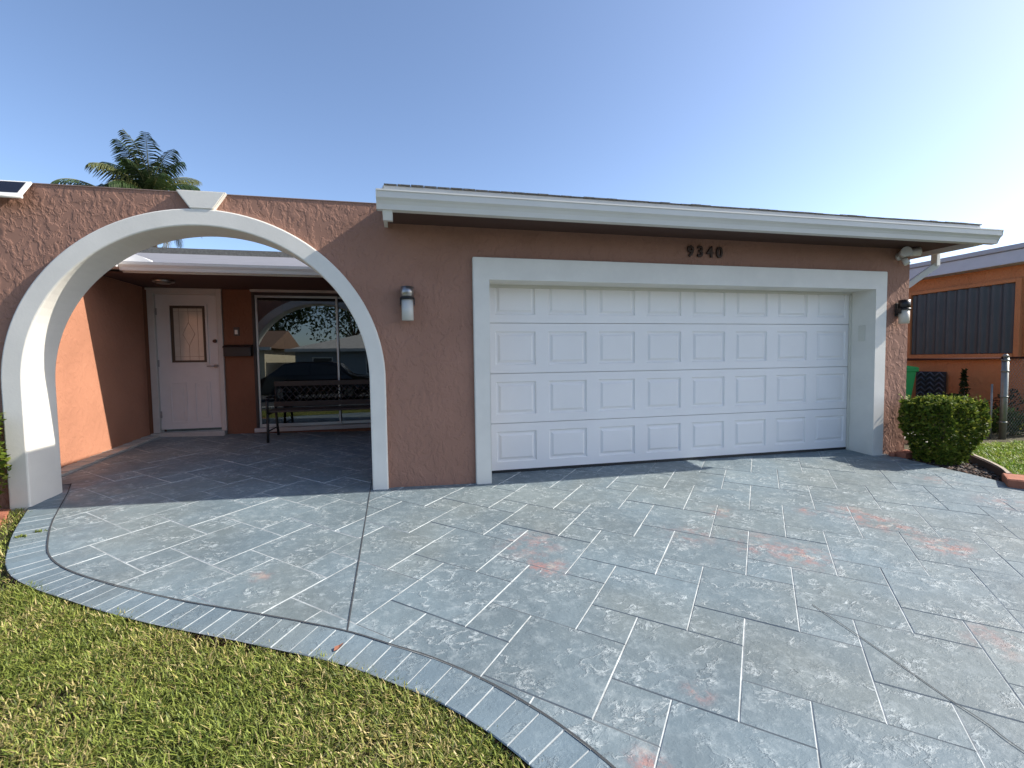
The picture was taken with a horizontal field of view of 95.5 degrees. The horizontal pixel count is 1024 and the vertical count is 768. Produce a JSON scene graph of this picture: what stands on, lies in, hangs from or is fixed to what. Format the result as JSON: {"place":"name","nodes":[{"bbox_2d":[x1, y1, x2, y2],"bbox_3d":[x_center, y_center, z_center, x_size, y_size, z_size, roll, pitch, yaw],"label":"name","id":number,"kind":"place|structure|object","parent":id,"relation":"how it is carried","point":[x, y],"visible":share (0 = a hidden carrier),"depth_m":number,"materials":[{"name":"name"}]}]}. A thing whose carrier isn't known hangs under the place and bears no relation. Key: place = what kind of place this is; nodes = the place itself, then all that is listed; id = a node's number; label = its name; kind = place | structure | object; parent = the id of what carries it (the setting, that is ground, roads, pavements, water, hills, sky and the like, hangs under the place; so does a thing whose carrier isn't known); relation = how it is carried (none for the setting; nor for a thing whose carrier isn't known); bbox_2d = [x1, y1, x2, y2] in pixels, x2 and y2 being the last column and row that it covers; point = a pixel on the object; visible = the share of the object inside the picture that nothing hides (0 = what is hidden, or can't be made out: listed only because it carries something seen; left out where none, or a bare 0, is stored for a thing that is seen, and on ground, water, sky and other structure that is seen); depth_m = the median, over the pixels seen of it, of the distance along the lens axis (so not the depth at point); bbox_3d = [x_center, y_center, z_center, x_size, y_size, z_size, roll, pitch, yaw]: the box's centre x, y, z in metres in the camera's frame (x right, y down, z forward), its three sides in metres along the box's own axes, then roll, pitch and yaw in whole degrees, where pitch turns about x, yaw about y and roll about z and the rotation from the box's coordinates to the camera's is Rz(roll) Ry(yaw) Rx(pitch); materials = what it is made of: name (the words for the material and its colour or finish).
{"place":"outdoors","nodes":[
{"label":"outdoors","id":0,"kind":"place"},
{"bbox_2d":[5,567,528,767],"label":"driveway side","id":1,"kind":"structure","parent":0,"point":[250,647],"depth_m":2.23,"materials":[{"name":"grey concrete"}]},
{"bbox_2d":[0,419,1023,767],"bbox_3d":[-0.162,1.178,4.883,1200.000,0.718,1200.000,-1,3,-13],"label":"ground","id":2,"kind":"structure","parent":0,"point":[986,441],"depth_m":1.95,"materials":[{"name":"green plant"}]},
{"bbox_2d":[0,508,10,522],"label":"terracotta brick","id":3,"kind":"object","parent":2,"relation":"on","point":[4,513],"visible":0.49,"depth_m":3.78,"materials":[{"name":"brick"}]},
{"bbox_2d":[0,412,11,507],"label":"clipped bush","id":4,"kind":"object","parent":2,"relation":"on","point":[2,463],"visible":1,"depth_m":3.83,"materials":[{"name":"green plant"}]},
{"bbox_2d":[50,178,122,187],"bbox_3d":[-16.816,-3.796,19.292,2.549,8.837,2.239,-1,3,-13],"label":"palm tree","id":5,"kind":"object","parent":2,"relation":"on","point":[67,181],"visible":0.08,"depth_m":18.34,"materials":[{"name":"green plant"}]},
{"bbox_2d":[84,130,202,247],"bbox_3d":[-15.354,-4.845,19.676,4.130,10.853,4.142,-1,3,-13],"label":"palm tree","id":6,"kind":"object","parent":2,"relation":"on","point":[134,174],"visible":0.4,"depth_m":18.82,"materials":[{"name":"green plant"}]},
{"bbox_2d":[57,468,659,695],"bbox_3d":[0.602,1.239,2.211,9.420,0.652,11.650,-1,3,-13],"label":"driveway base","id":7,"kind":"object","parent":2,"relation":"on","point":[65,486],"visible":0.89,"depth_m":3.10,"materials":[{"name":"grey concrete"}]},
{"bbox_2d":[61,435,159,475],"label":"porch kerb","id":8,"kind":"structure","parent":7,"relation":"on","point":[76,466],"depth_m":5.54,"materials":[{"name":"concrete"}]},
{"bbox_2d":[0,183,1003,514],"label":"house","id":9,"kind":"structure","parent":2,"relation":"on","point":[548,331],"depth_m":5.31,"materials":[{"name":"brown paint"}]},
{"bbox_2d":[0,180,31,197],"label":"solar light","id":10,"kind":"object","parent":9,"relation":"attached to","point":[12,189],"visible":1,"depth_m":3.76,"materials":[{"name":"white"}]},
{"bbox_2d":[152,278,174,284],"bbox_3d":[-4.549,-1.333,6.067,0.240,0.050,0.240,-1,3,-13],"label":"ceiling light","id":11,"kind":"object","parent":9,"relation":"attached to","point":[163,281],"visible":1,"depth_m":6.00,"materials":[{"name":"white glass"}]},
{"bbox_2d":[155,294,221,429],"bbox_3d":[-4.761,-0.321,6.842,0.814,1.966,0.102,-1,3,-13],"label":"entry door","id":12,"kind":"structure","parent":9,"relation":"in","point":[186,325],"depth_m":6.85,"materials":[{"name":"white paint"}]},
{"bbox_2d":[233,327,239,335],"bbox_3d":[-4.121,-0.783,6.950,0.080,0.130,0.022,-1,3,-13],"label":"doorbell","id":13,"kind":"object","parent":9,"relation":"attached to","point":[236,331],"visible":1,"depth_m":6.95,"materials":[{"name":"white plastic"}]},
{"bbox_2d":[222,345,252,356],"bbox_3d":[-4.081,-0.499,6.922,0.380,0.175,0.118,-1,3,-13],"label":"mailbox","id":14,"kind":"object","parent":9,"relation":"attached to","point":[237,350],"visible":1,"depth_m":6.89,"materials":[{"name":"black metal"}]},
{"bbox_2d":[251,292,370,432],"bbox_3d":[-2.931,-0.349,7.292,2.050,2.115,0.170,-1,3,-13],"label":"sliding door","id":15,"kind":"structure","parent":9,"relation":"in","point":[297,336],"depth_m":7.21,"materials":[{"name":"grey"}]},
{"bbox_2d":[400,286,414,320],"bbox_3d":[-1.016,-0.778,4.514,0.140,0.325,0.153,-1,3,-13],"label":"wall lamp","id":16,"kind":"object","parent":9,"relation":"attached to","point":[407,298],"visible":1,"depth_m":4.46,"materials":[{"name":"white glass"}]},
{"bbox_2d":[489,288,848,472],"bbox_3d":[2.106,-0.155,5.697,5.050,2.262,0.060,-1,3,-13],"label":"garage door","id":17,"kind":"structure","parent":9,"relation":"in","point":[580,378],"depth_m":5.60,"materials":[{"name":"white paint"}]},
{"bbox_2d":[687,245,722,257],"bbox_3d":[2.194,-1.500,5.281,0.455,0.129,0.019,-1,3,-13],"label":"house number","id":18,"kind":"object","parent":9,"relation":"attached to","point":[710,251],"visible":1,"depth_m":5.28,"materials":[{"name":"brown metal"}]},
{"bbox_2d":[894,299,910,323],"bbox_3d":[4.945,-0.911,5.873,0.140,0.295,0.153,-1,3,-13],"label":"wall lamp","id":19,"kind":"object","parent":9,"relation":"attached to","point":[902,310],"visible":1,"depth_m":5.83,"materials":[{"name":"white glass"}]},
{"bbox_2d":[895,247,921,265],"bbox_3d":[4.958,-1.598,5.797,0.277,0.225,0.238,0,3,16],"label":"security light","id":20,"kind":"object","parent":9,"relation":"attached to","point":[903,254],"visible":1,"depth_m":5.79,"materials":[{"name":"grey plastic"}]},
{"bbox_2d":[5,450,1023,767],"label":"driveway border","id":21,"kind":"object","parent":2,"relation":"on","point":[525,732],"visible":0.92,"depth_m":2.29,"materials":[{"name":"concrete"}]},
{"bbox_2d":[10,534,26,537],"bbox_3d":[-3.582,1.103,3.376,0.129,0.024,0.059,-1,3,-13],"label":"weed","id":22,"kind":"object","parent":21,"relation":"on","point":[22,535],"visible":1,"depth_m":3.38,"materials":[{"name":"green plant"}]},
{"bbox_2d":[334,643,342,650],"bbox_3d":[-0.834,1.264,2.239,0.025,0.012,0.064,1,3,26],"label":"fallen leaf","id":23,"kind":"object","parent":21,"relation":"on","point":[337,647],"visible":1,"depth_m":2.24,"materials":[{"name":"brown plant"}]},
{"bbox_2d":[906,366,918,398],"bbox_3d":[7.669,0.176,9.541,0.833,1.110,0.660,0,3,17],"label":"wheelie bin","id":24,"kind":"object","parent":2,"relation":"on","point":[911,374],"visible":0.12,"depth_m":9.17,"materials":[{"name":"green plastic"}]},
{"bbox_2d":[915,371,946,415],"bbox_3d":[8.445,0.223,9.397,0.047,0.950,0.540,-1,3,-13],"label":"zigzag panel","id":25,"kind":"object","parent":2,"relation":"on","point":[930,382],"visible":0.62,"depth_m":9.37,"materials":[{"name":"black"}]},
{"bbox_2d":[958,368,970,397],"bbox_3d":[8.396,0.229,8.631,0.325,1.044,0.285,-1,3,3],"label":"conifer","id":26,"kind":"object","parent":2,"relation":"on","point":[963,384],"visible":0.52,"depth_m":8.62,"materials":[{"name":"green plant"}]},
{"bbox_2d":[945,393,984,426],"bbox_3d":[7.478,0.506,7.925,0.909,0.723,0.838,-1,3,-13],"label":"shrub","id":27,"kind":"object","parent":2,"relation":"on","point":[954,394],"visible":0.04,"depth_m":7.81,"materials":[{"name":"green plant"}]},
{"bbox_2d":[907,242,1023,429],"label":"neighbour house","id":28,"kind":"structure","parent":2,"relation":"on","point":[971,304],"depth_m":8.68,"materials":[{"name":"orange paint"}]},
{"bbox_2d":[907,277,1023,357],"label":"window frame","id":29,"kind":"structure","parent":28,"relation":"in","point":[1019,288],"depth_m":8.31,"materials":[{"name":"orange paint"}]},
{"bbox_2d":[907,354,1023,439],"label":"chain link fence","id":30,"kind":"object","parent":2,"relation":"on","point":[1004,389],"visible":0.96,"depth_m":7.24,"materials":[{"name":"metal"}]},
{"bbox_2d":[969,454,1011,476],"bbox_3d":[5.673,0.963,5.687,0.105,0.245,1.937,1,3,29],"label":"bed edging","id":31,"kind":"object","parent":2,"relation":"on","point":[995,468],"visible":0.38,"depth_m":5.34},
{"bbox_2d":[967,440,1023,474],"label":"lawn grass","id":32,"kind":"structure","parent":2,"relation":"on","point":[1008,453],"depth_m":6.19,"materials":[{"name":"green plant"}]},
{"bbox_2d":[976,406,1023,435],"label":"shrub","id":33,"kind":"object","parent":2,"relation":"on","point":[995,423],"visible":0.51,"depth_m":7.60,"materials":[{"name":"green plant"}]},
{"bbox_2d":[989,388,1023,425],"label":"shrub","id":34,"kind":"object","parent":2,"relation":"on","point":[996,405],"visible":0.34,"depth_m":7.97,"materials":[{"name":"green plant"}]},
{"bbox_2d":[1002,473,1023,488],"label":"terracotta brick","id":35,"kind":"object","parent":2,"relation":"on","point":[1013,480],"visible":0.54,"depth_m":4.66,"materials":[{"name":"brick"}]},
{"bbox_2d":[0,0,1023,263],"label":"sky","id":36,"kind":"structure","parent":0,"point":[902,109],"materials":[{"name":"blue"}]},
{"bbox_2d":[48,431,1023,767],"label":"driveway","id":37,"kind":"structure","parent":0,"point":[686,597],"depth_m":2.90,"materials":[{"name":"stone"}]},
{"bbox_2d":[265,379,370,442],"bbox_3d":[-2.763,0.374,6.887,1.480,0.847,0.594,-1,3,-13],"label":"bench","id":38,"kind":"object","parent":37,"relation":"on","point":[276,410],"visible":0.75,"depth_m":7.00,"materials":[{"name":"black metal"}]},
{"bbox_2d":[46,480,1023,767],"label":"driveway joint","id":39,"kind":"object","parent":37,"relation":"on","point":[414,650],"visible":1,"depth_m":2.38,"materials":[{"name":"grey"}]},
{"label":"mulch bed","id":40,"kind":"structure","parent":0,"visible":0},
{"bbox_2d":[894,450,912,458],"bbox_3d":[5.011,0.903,5.921,0.263,0.100,0.137,-2,3,-25],"label":"terracotta brick","id":41,"kind":"object","parent":40,"relation":"on","point":[906,454],"visible":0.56,"depth_m":5.86,"materials":[{"name":"red brick"}]},
{"bbox_2d":[897,393,992,465],"bbox_3d":[5.213,0.545,5.657,0.760,0.899,0.763,-1,3,-13],"label":"clipped bush","id":42,"kind":"object","parent":40,"relation":"on","point":[959,431],"visible":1,"depth_m":5.49,"materials":[{"name":"green plant"}]},
{"bbox_2d":[905,458,1001,481],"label":"mulch gravel","id":43,"kind":"structure","parent":40,"relation":"on","point":[974,469],"depth_m":5.36,"materials":[{"name":"brown gravel"}]}
]}

